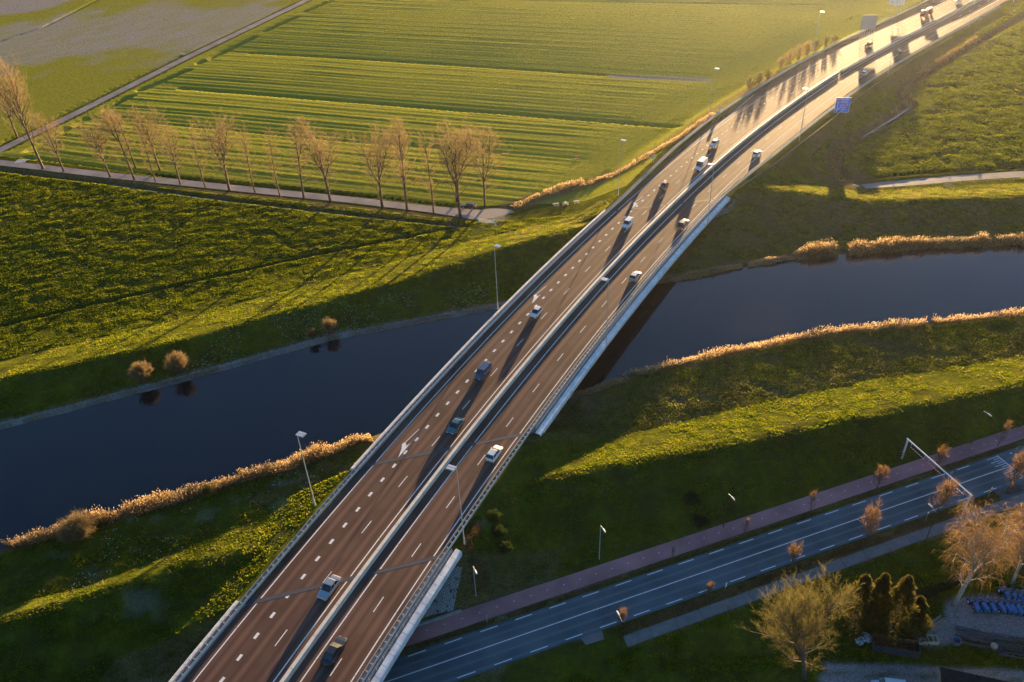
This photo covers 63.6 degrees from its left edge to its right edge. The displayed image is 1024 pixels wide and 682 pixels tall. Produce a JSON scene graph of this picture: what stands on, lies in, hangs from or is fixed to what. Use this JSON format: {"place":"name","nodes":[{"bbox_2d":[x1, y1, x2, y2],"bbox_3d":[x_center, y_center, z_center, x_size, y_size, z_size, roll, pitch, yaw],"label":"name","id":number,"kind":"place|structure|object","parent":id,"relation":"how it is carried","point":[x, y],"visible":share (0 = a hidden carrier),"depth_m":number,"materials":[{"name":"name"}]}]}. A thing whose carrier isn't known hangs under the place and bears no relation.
{"place":"outdoors","nodes":[
{"label":"outdoors","id":0,"kind":"place"},
{"bbox_2d":[0,0,1023,681],"bbox_3d":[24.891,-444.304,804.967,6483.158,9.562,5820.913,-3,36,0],"label":"ground","id":1,"kind":"structure","parent":0,"point":[66,56],"depth_m":230.72,"materials":[{"name":"green plant"}]},
{"bbox_2d":[0,76,25,137],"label":"bare tree","id":2,"kind":"object","parent":1,"relation":"on","point":[10,117],"visible":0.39,"depth_m":310.35,"materials":[{"name":"brown plant"}]},
{"bbox_2d":[0,52,43,168],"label":"bare tree","id":3,"kind":"object","parent":1,"relation":"on","point":[20,113],"visible":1,"depth_m":276.89,"materials":[{"name":"brown plant"}]},
{"bbox_2d":[24,109,70,171],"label":"bare tree","id":4,"kind":"object","parent":1,"relation":"on","point":[47,128],"visible":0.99,"depth_m":280.30,"materials":[{"name":"brown plant"}]},
{"bbox_2d":[53,509,99,548],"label":"round bush","id":5,"kind":"object","parent":1,"relation":"on","point":[76,527],"visible":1,"depth_m":147.10,"materials":[{"name":"brown plant"}]},
{"bbox_2d":[72,113,113,176],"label":"bare tree","id":6,"kind":"object","parent":1,"relation":"on","point":[97,148],"visible":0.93,"depth_m":275.91,"materials":[{"name":"brown plant"}]},
{"bbox_2d":[93,103,134,179],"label":"bare tree","id":7,"kind":"object","parent":1,"relation":"on","point":[113,124],"visible":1,"depth_m":268.94,"materials":[{"name":"brown plant"}]},
{"bbox_2d":[97,105,137,168],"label":"bare tree","id":8,"kind":"object","parent":1,"relation":"on","point":[127,141],"visible":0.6,"depth_m":281.08,"materials":[{"name":"brown plant"}]},
{"bbox_2d":[127,357,153,382],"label":"round bush","id":9,"kind":"object","parent":1,"relation":"on","point":[139,371],"visible":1,"depth_m":183.87,"materials":[{"name":"brown plant"}]},
{"bbox_2d":[136,128,155,181],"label":"bare tree","id":10,"kind":"object","parent":1,"relation":"on","point":[146,153],"visible":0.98,"depth_m":273.21,"materials":[{"name":"brown plant"}]},
{"bbox_2d":[125,100,168,170],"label":"bare tree","id":11,"kind":"object","parent":1,"relation":"on","point":[145,132],"visible":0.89,"depth_m":278.02,"materials":[{"name":"brown plant"}]},
{"bbox_2d":[0,0,308,151],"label":"field lane","id":12,"kind":"structure","parent":1,"relation":"on","point":[94,103],"depth_m":369.94,"materials":[{"name":"grey asphalt"}]},
{"bbox_2d":[147,125,192,184],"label":"bare tree","id":13,"kind":"object","parent":1,"relation":"on","point":[169,145],"visible":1,"depth_m":269.14,"materials":[{"name":"brown plant"}]},
{"bbox_2d":[164,349,187,373],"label":"round bush","id":14,"kind":"object","parent":1,"relation":"on","point":[176,362],"visible":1,"depth_m":185.81,"materials":[{"name":"brown plant"}]},
{"bbox_2d":[0,432,372,547],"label":"reed bed","id":15,"kind":"object","parent":1,"relation":"on","point":[312,454],"visible":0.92,"depth_m":157.01,"materials":[{"name":"beige plant"}]},
{"bbox_2d":[181,123,209,187],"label":"bare tree","id":16,"kind":"object","parent":1,"relation":"on","point":[189,140],"visible":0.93,"depth_m":266.60,"materials":[{"name":"brown plant"}]},
{"bbox_2d":[198,483,217,495],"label":"round bush","id":17,"kind":"object","parent":1,"relation":"on","point":[208,490],"visible":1,"depth_m":155.88,"materials":[{"name":"brown plant"}]},
{"bbox_2d":[186,109,241,190],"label":"bare tree","id":18,"kind":"object","parent":1,"relation":"on","point":[219,131],"visible":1,"depth_m":262.34,"materials":[{"name":"brown plant"}]},
{"bbox_2d":[0,160,476,219],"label":"tree lane","id":19,"kind":"structure","parent":1,"relation":"on","point":[437,210],"depth_m":271.18,"materials":[{"name":"grey asphalt"}]},
{"bbox_2d":[229,123,258,192],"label":"bare tree","id":20,"kind":"object","parent":1,"relation":"on","point":[249,170],"visible":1,"depth_m":261.99,"materials":[{"name":"brown plant"}]},
{"bbox_2d":[1,304,501,429],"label":"riverbank","id":21,"kind":"structure","parent":1,"relation":"on","point":[133,390],"depth_m":190.06,"materials":[{"name":"green plant"}]},
{"bbox_2d":[258,127,281,196],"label":"bare tree","id":22,"kind":"object","parent":1,"relation":"on","point":[268,153],"visible":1,"depth_m":258.44,"materials":[{"name":"brown plant"}]},
{"bbox_2d":[0,172,573,359],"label":"grass tufts","id":23,"kind":"object","parent":1,"relation":"on","point":[219,240],"visible":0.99,"depth_m":240.53,"materials":[{"name":"green plant"}]},
{"bbox_2d":[279,114,315,199],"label":"bare tree","id":24,"kind":"object","parent":1,"relation":"on","point":[300,152],"visible":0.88,"depth_m":254.99,"materials":[{"name":"brown plant"}]},
{"bbox_2d":[169,549,461,681],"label":"retaining wall","id":25,"kind":"structure","parent":1,"relation":"on","point":[383,665],"depth_m":126.11,"materials":[{"name":"concrete"}]},
{"bbox_2d":[284,121,352,202],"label":"bare tree","id":26,"kind":"object","parent":1,"relation":"on","point":[317,150],"visible":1,"depth_m":251.31,"materials":[{"name":"brown plant"}]},
{"bbox_2d":[321,316,336,333],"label":"round bush","id":27,"kind":"object","parent":1,"relation":"on","point":[330,324],"visible":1,"depth_m":197.13,"materials":[{"name":"brown plant"}]},
{"bbox_2d":[343,117,403,208],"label":"bare tree","id":28,"kind":"object","parent":1,"relation":"on","point":[379,181],"visible":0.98,"depth_m":247.75,"materials":[{"name":"brown plant"}]},
{"bbox_2d":[382,115,421,211],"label":"bare tree","id":29,"kind":"object","parent":1,"relation":"on","point":[402,159],"visible":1,"depth_m":244.66,"materials":[{"name":"brown plant"}]},
{"bbox_2d":[387,132,416,198],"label":"bare tree","id":30,"kind":"object","parent":1,"relation":"on","point":[399,160],"visible":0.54,"depth_m":254.55,"materials":[{"name":"brown plant"}]},
{"bbox_2d":[415,130,446,214],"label":"bare tree","id":31,"kind":"object","parent":1,"relation":"on","point":[430,181],"visible":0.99,"depth_m":242.72,"materials":[{"name":"brown plant"}]},
{"bbox_2d":[417,609,461,626],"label":"kerb wall","id":32,"kind":"structure","parent":1,"relation":"on","point":[440,617],"depth_m":134.84,"materials":[{"name":"concrete"}]},
{"bbox_2d":[423,567,461,617],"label":"stone revetment","id":33,"kind":"object","parent":1,"relation":"on","point":[444,599],"visible":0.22,"depth_m":135.57,"materials":[{"name":"grey stone"}]},
{"bbox_2d":[423,115,484,218],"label":"bare tree","id":34,"kind":"object","parent":1,"relation":"on","point":[453,163],"visible":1,"depth_m":238.53,"materials":[{"name":"brown plant"}]},
{"bbox_2d":[446,464,464,544],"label":"street lamp","id":35,"kind":"object","parent":1,"relation":"on","point":[451,467],"visible":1,"depth_m":130.79,"materials":[{"name":"metal"}]},
{"bbox_2d":[7,0,906,207],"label":"grass tufts","id":36,"kind":"object","parent":1,"relation":"on","point":[485,79],"visible":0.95,"depth_m":357.51,"materials":[{"name":"green plant"}]},
{"bbox_2d":[445,126,474,201],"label":"bare tree","id":37,"kind":"object","parent":1,"relation":"on","point":[455,149],"visible":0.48,"depth_m":246.81,"materials":[{"name":"brown plant"}]},
{"bbox_2d":[458,517,491,590],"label":"dry verge weeds","id":38,"kind":"object","parent":1,"relation":"on","point":[468,539],"visible":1,"depth_m":139.65,"materials":[{"name":"brown plant"}]},
{"bbox_2d":[454,125,508,206],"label":"bare tree","id":39,"kind":"object","parent":1,"relation":"on","point":[484,168],"visible":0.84,"depth_m":245.87,"materials":[{"name":"brown plant"}]},
{"bbox_2d":[469,208,513,219],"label":"turning circle","id":40,"kind":"object","parent":1,"relation":"on","point":[482,214],"visible":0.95,"depth_m":251.11,"materials":[{"name":"grey asphalt"}]},
{"bbox_2d":[484,508,502,523],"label":"leafy bush","id":41,"kind":"object","parent":1,"relation":"on","point":[495,513],"visible":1,"depth_m":143.81,"materials":[{"name":"green plant"}]},
{"bbox_2d":[490,524,506,539],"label":"leafy bush","id":42,"kind":"object","parent":1,"relation":"on","point":[498,529],"visible":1,"depth_m":142.13,"materials":[{"name":"green plant"}]},
{"bbox_2d":[497,540,513,554],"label":"leafy bush","id":43,"kind":"object","parent":1,"relation":"on","point":[501,543],"visible":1,"depth_m":140.51,"materials":[{"name":"green plant"}]},
{"bbox_2d":[350,195,729,469],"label":"river bridge","id":44,"kind":"structure","parent":1,"relation":"on","point":[545,421],"depth_m":187.49,"materials":[{"name":"concrete"}]},
{"bbox_2d":[159,0,1022,641],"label":"grass tufts","id":45,"kind":"object","parent":1,"relation":"on","point":[737,198],"visible":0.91,"depth_m":285.05,"materials":[{"name":"green plant"}]},
{"bbox_2d":[581,630,603,644],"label":"bus stop pad","id":46,"kind":"object","parent":1,"relation":"on","point":[593,638],"visible":1,"depth_m":131.09,"materials":[{"name":"concrete"}]},
{"bbox_2d":[568,377,625,399],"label":"reed bed","id":47,"kind":"object","parent":1,"relation":"on","point":[582,393],"visible":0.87,"depth_m":178.08,"materials":[{"name":"plant"}]},
{"bbox_2d":[513,112,715,207],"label":"reed bed","id":48,"kind":"object","parent":1,"relation":"on","point":[686,131],"visible":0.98,"depth_m":267.77,"materials":[{"name":"beige plant"}]},
{"bbox_2d":[357,6,999,681],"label":"guard rail","id":49,"kind":"object","parent":1,"relation":"on","point":[533,424],"visible":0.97,"depth_m":174.10,"materials":[{"name":"metal"}]},
{"bbox_2d":[683,491,701,505],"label":"leafy bush","id":50,"kind":"object","parent":1,"relation":"on","point":[687,498],"visible":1,"depth_m":151.15,"materials":[{"name":"green plant"}]},
{"bbox_2d":[693,514,709,528],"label":"leafy bush","id":51,"kind":"object","parent":1,"relation":"on","point":[699,518],"visible":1,"depth_m":148.98,"materials":[{"name":"green plant"}]},
{"bbox_2d":[417,443,1018,645],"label":"dry verge weeds","id":52,"kind":"object","parent":1,"relation":"on","point":[767,528],"visible":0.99,"depth_m":145.04,"materials":[{"name":"brown plant"}]},
{"bbox_2d":[671,255,794,281],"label":"reed bed","id":53,"kind":"object","parent":1,"relation":"on","point":[766,261],"visible":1,"depth_m":216.29,"materials":[{"name":"brown plant"}]},
{"bbox_2d":[559,507,1023,681],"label":"grass tufts","id":54,"kind":"object","parent":1,"relation":"on","point":[823,653],"visible":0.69,"depth_m":128.54,"materials":[{"name":"green plant"}]},
{"bbox_2d":[786,541,803,569],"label":"young tree","id":55,"kind":"object","parent":1,"relation":"on","point":[793,549],"visible":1,"depth_m":138.04,"materials":[{"name":"brown plant"}]},
{"bbox_2d":[735,558,864,680],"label":"leafy tree","id":56,"kind":"object","parent":1,"relation":"on","point":[795,615],"visible":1,"depth_m":113.91,"materials":[{"name":"green plant"}]},
{"bbox_2d":[613,484,1023,635],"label":"dry verge weeds","id":57,"kind":"object","parent":1,"relation":"on","point":[778,574],"visible":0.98,"depth_m":140.95,"materials":[{"name":"plant"}]},
{"bbox_2d":[622,306,1023,378],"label":"reed bed","id":58,"kind":"object","parent":1,"relation":"on","point":[959,317],"visible":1,"depth_m":190.82,"materials":[{"name":"beige plant"}]},
{"bbox_2d":[623,493,1023,646],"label":"footpath","id":59,"kind":"structure","parent":1,"relation":"on","point":[642,635],"depth_m":139.37,"materials":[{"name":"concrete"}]},
{"bbox_2d":[834,98,850,113],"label":"direction sign","id":60,"kind":"object","parent":1,"relation":"on","point":[842,104],"visible":0.98,"depth_m":294.98,"materials":[{"name":"metal"}]},
{"bbox_2d":[739,36,952,188],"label":"retaining edge","id":61,"kind":"object","parent":1,"relation":"on","point":[837,114],"visible":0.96,"depth_m":289.24,"materials":[{"name":"grey concrete"}]},
{"bbox_2d":[827,573,879,647],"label":"conifer tree","id":62,"kind":"object","parent":1,"relation":"on","point":[861,613],"visible":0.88,"depth_m":126.12,"materials":[{"name":"green plant"}]},
{"bbox_2d":[859,15,877,38],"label":"direction sign","id":63,"kind":"object","parent":1,"relation":"on","point":[868,22],"visible":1,"depth_m":369.56,"materials":[{"name":"metal"}]},
{"bbox_2d":[858,498,883,542],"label":"young tree","id":64,"kind":"object","parent":1,"relation":"on","point":[870,509],"visible":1,"depth_m":140.93,"materials":[{"name":"brown plant"}]},
{"bbox_2d":[854,572,892,634],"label":"conifer tree","id":65,"kind":"object","parent":1,"relation":"on","point":[881,589],"visible":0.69,"depth_m":125.81,"materials":[{"name":"green plant"}]},
{"bbox_2d":[873,464,889,490],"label":"young tree","id":66,"kind":"object","parent":1,"relation":"on","point":[883,474],"visible":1,"depth_m":151.30,"materials":[{"name":"brown plant"}]},
{"bbox_2d":[866,574,919,651],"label":"conifer tree","id":67,"kind":"object","parent":1,"relation":"on","point":[899,602],"visible":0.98,"depth_m":124.62,"materials":[{"name":"green plant"}]},
{"bbox_2d":[871,633,920,658],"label":"skip container","id":68,"kind":"object","parent":1,"relation":"on","point":[888,648],"visible":0.97,"depth_m":127.06,"materials":[{"name":"metal"}]},
{"bbox_2d":[830,36,979,181],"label":"reed bed","id":69,"kind":"object","parent":1,"relation":"on","point":[908,87],"visible":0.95,"depth_m":310.95,"materials":[{"name":"brown plant"}]},
{"bbox_2d":[839,0,976,72],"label":"guard rail","id":70,"kind":"object","parent":1,"relation":"on","point":[888,45],"visible":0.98,"depth_m":371.16,"materials":[{"name":"metal"}]},
{"bbox_2d":[793,231,1023,260],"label":"reed bed","id":71,"kind":"object","parent":1,"relation":"on","point":[888,246],"visible":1,"depth_m":220.76,"materials":[{"name":"beige plant"}]},
{"bbox_2d":[805,5,1023,176],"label":"grass tufts","id":72,"kind":"object","parent":1,"relation":"on","point":[1005,112],"visible":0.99,"depth_m":296.98,"materials":[{"name":"green plant"}]},
{"bbox_2d":[893,595,935,647],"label":"conifer tree","id":73,"kind":"object","parent":1,"relation":"on","point":[919,619],"visible":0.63,"depth_m":126.53,"materials":[{"name":"green plant"}]},
{"bbox_2d":[916,634,938,644],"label":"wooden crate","id":74,"kind":"object","parent":1,"relation":"on","point":[933,636],"visible":0.83,"depth_m":128.07,"materials":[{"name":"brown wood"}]},
{"bbox_2d":[901,438,972,513],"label":"height gate","id":75,"kind":"structure","parent":1,"relation":"on","point":[936,464],"depth_m":152.16,"materials":[{"name":"grey metal"}]},
{"bbox_2d":[932,443,949,470],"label":"young tree","id":76,"kind":"object","parent":1,"relation":"on","point":[943,452],"visible":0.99,"depth_m":155.19,"materials":[{"name":"brown plant"}]},
{"bbox_2d":[861,171,1023,187],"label":"river lane","id":77,"kind":"structure","parent":1,"relation":"on","point":[967,177],"depth_m":258.18,"materials":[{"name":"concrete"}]},
{"bbox_2d":[927,473,961,517],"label":"young tree","id":78,"kind":"object","parent":1,"relation":"on","point":[944,495],"visible":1,"depth_m":144.08,"materials":[{"name":"brown plant"}]},
{"bbox_2d":[914,569,976,599],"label":"hedge","id":79,"kind":"object","parent":1,"relation":"on","point":[941,587],"visible":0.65,"depth_m":135.14,"materials":[{"name":"green plant"}]},
{"bbox_2d":[935,667,1007,681],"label":"shed","id":80,"kind":"structure","parent":1,"relation":"on","point":[947,675],"depth_m":119.95,"materials":[{"name":"brown wood"}]},
{"bbox_2d":[966,593,980,612],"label":"compact tractor","id":81,"kind":"object","parent":1,"relation":"on","point":[974,604],"visible":1,"depth_m":132.75,"materials":[{"name":"paint"}]},
{"bbox_2d":[932,490,1023,606],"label":"birch tree","id":82,"kind":"object","parent":1,"relation":"on","point":[976,562],"visible":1,"depth_m":125.25,"materials":[{"name":"brown plant"}]},
{"bbox_2d":[954,625,1003,652],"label":"pipe pile","id":83,"kind":"object","parent":1,"relation":"on","point":[967,632],"visible":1,"depth_m":128.19,"materials":[{"name":"metal"}]},
{"bbox_2d":[983,593,997,612],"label":"compact tractor","id":84,"kind":"object","parent":1,"relation":"on","point":[988,601],"visible":0.99,"depth_m":132.16,"materials":[{"name":"paint"}]},
{"bbox_2d":[991,632,1023,658],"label":"pipe pile","id":85,"kind":"object","parent":1,"relation":"on","point":[1011,643],"visible":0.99,"depth_m":126.87,"materials":[{"name":"metal"}]},
{"bbox_2d":[992,497,1023,585],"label":"birch tree","id":86,"kind":"object","parent":1,"relation":"on","point":[1020,517],"visible":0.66,"depth_m":130.43,"materials":[{"name":"brown plant"}]},
{"bbox_2d":[994,481,1023,507],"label":"local road side lane","id":87,"kind":"structure","parent":1,"relation":"on","point":[1003,496],"depth_m":152.53,"materials":[{"name":"grey asphalt"}]},
{"bbox_2d":[1001,447,1023,493],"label":"young tree","id":88,"kind":"object","parent":1,"relation":"on","point":[1019,462],"visible":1,"depth_m":148.63,"materials":[{"name":"brown plant"}]},
{"bbox_2d":[0,244,1023,549],"bbox_3d":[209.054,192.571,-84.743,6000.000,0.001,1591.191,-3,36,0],"label":"river","id":89,"kind":"structure","parent":0,"point":[112,456],"depth_m":185.98,"materials":[{"name":"blue liquid"}]},
{"bbox_2d":[183,0,972,681],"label":"motorway carriageway","id":90,"kind":"structure","parent":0,"point":[297,616],"depth_m":167.25,"materials":[{"name":"grey asphalt"}]},
{"bbox_2d":[317,575,340,600],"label":"car","id":91,"kind":"object","parent":90,"relation":"on","point":[330,585],"visible":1,"depth_m":130.92,"materials":[{"name":"paint"}]},
{"bbox_2d":[245,555,438,605],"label":"expansion joint","id":92,"kind":"object","parent":90,"relation":"on","point":[284,594],"visible":0.95,"depth_m":133.28,"materials":[{"name":"metal"}]},
{"bbox_2d":[364,432,524,466],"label":"expansion joint","id":93,"kind":"object","parent":90,"relation":"on","point":[440,450],"visible":1,"depth_m":157.64,"materials":[{"name":"metal"}]},
{"bbox_2d":[446,417,464,434],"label":"car","id":94,"kind":"object","parent":90,"relation":"on","point":[457,423],"visible":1,"depth_m":161.88,"materials":[{"name":"paint"}]},
{"bbox_2d":[473,361,491,381],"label":"van","id":95,"kind":"object","parent":90,"relation":"on","point":[484,368],"visible":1,"depth_m":175.03,"materials":[{"name":"paint"}]},
{"bbox_2d":[173,0,928,681],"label":"guard rail","id":96,"kind":"object","parent":90,"relation":"on","point":[355,470],"visible":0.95,"depth_m":170.44,"materials":[{"name":"metal"}]},
{"bbox_2d":[280,72,838,681],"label":"median barrier","id":97,"kind":"object","parent":90,"relation":"on","point":[304,652],"visible":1,"depth_m":162.60,"materials":[{"name":"concrete"}]},
{"bbox_2d":[193,0,992,681],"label":"lane markings","id":98,"kind":"object","parent":90,"relation":"on","point":[405,446],"visible":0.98,"depth_m":165.98,"materials":[{"name":"paint"}]},
{"bbox_2d":[610,199,715,211],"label":"expansion joint","id":99,"kind":"object","parent":90,"relation":"on","point":[661,205],"visible":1,"depth_m":238.69,"materials":[{"name":"metal"}]},
{"bbox_2d":[694,156,707,170],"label":"van","id":100,"kind":"object","parent":90,"relation":"on","point":[701,163],"visible":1,"depth_m":257.46,"materials":[{"name":"paint"}]},
{"bbox_2d":[288,0,1006,681],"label":"motorway carriageway","id":101,"kind":"structure","parent":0,"point":[362,626],"depth_m":169.43,"materials":[{"name":"grey asphalt"}]},
{"bbox_2d":[320,636,347,666],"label":"car","id":102,"kind":"object","parent":101,"relation":"on","point":[334,649],"visible":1,"depth_m":121.29,"materials":[{"name":"paint"}]},
{"bbox_2d":[485,445,502,462],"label":"car","id":103,"kind":"object","parent":101,"relation":"on","point":[493,453],"visible":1,"depth_m":154.73,"materials":[{"name":"paint"}]},
{"bbox_2d":[383,445,1023,681],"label":"local road","id":104,"kind":"structure","parent":0,"point":[525,645],"depth_m":139.38,"materials":[{"name":"grey asphalt"}]},
{"bbox_2d":[386,432,1022,681],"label":"local road markings","id":105,"kind":"object","parent":104,"relation":"on","point":[704,571],"visible":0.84,"depth_m":140.57,"materials":[{"name":"paint"}]},
{"bbox_2d":[405,425,1023,646],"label":"cycle path","id":106,"kind":"structure","parent":0,"point":[554,588],"depth_m":145.88,"materials":[{"name":"asphalt"}]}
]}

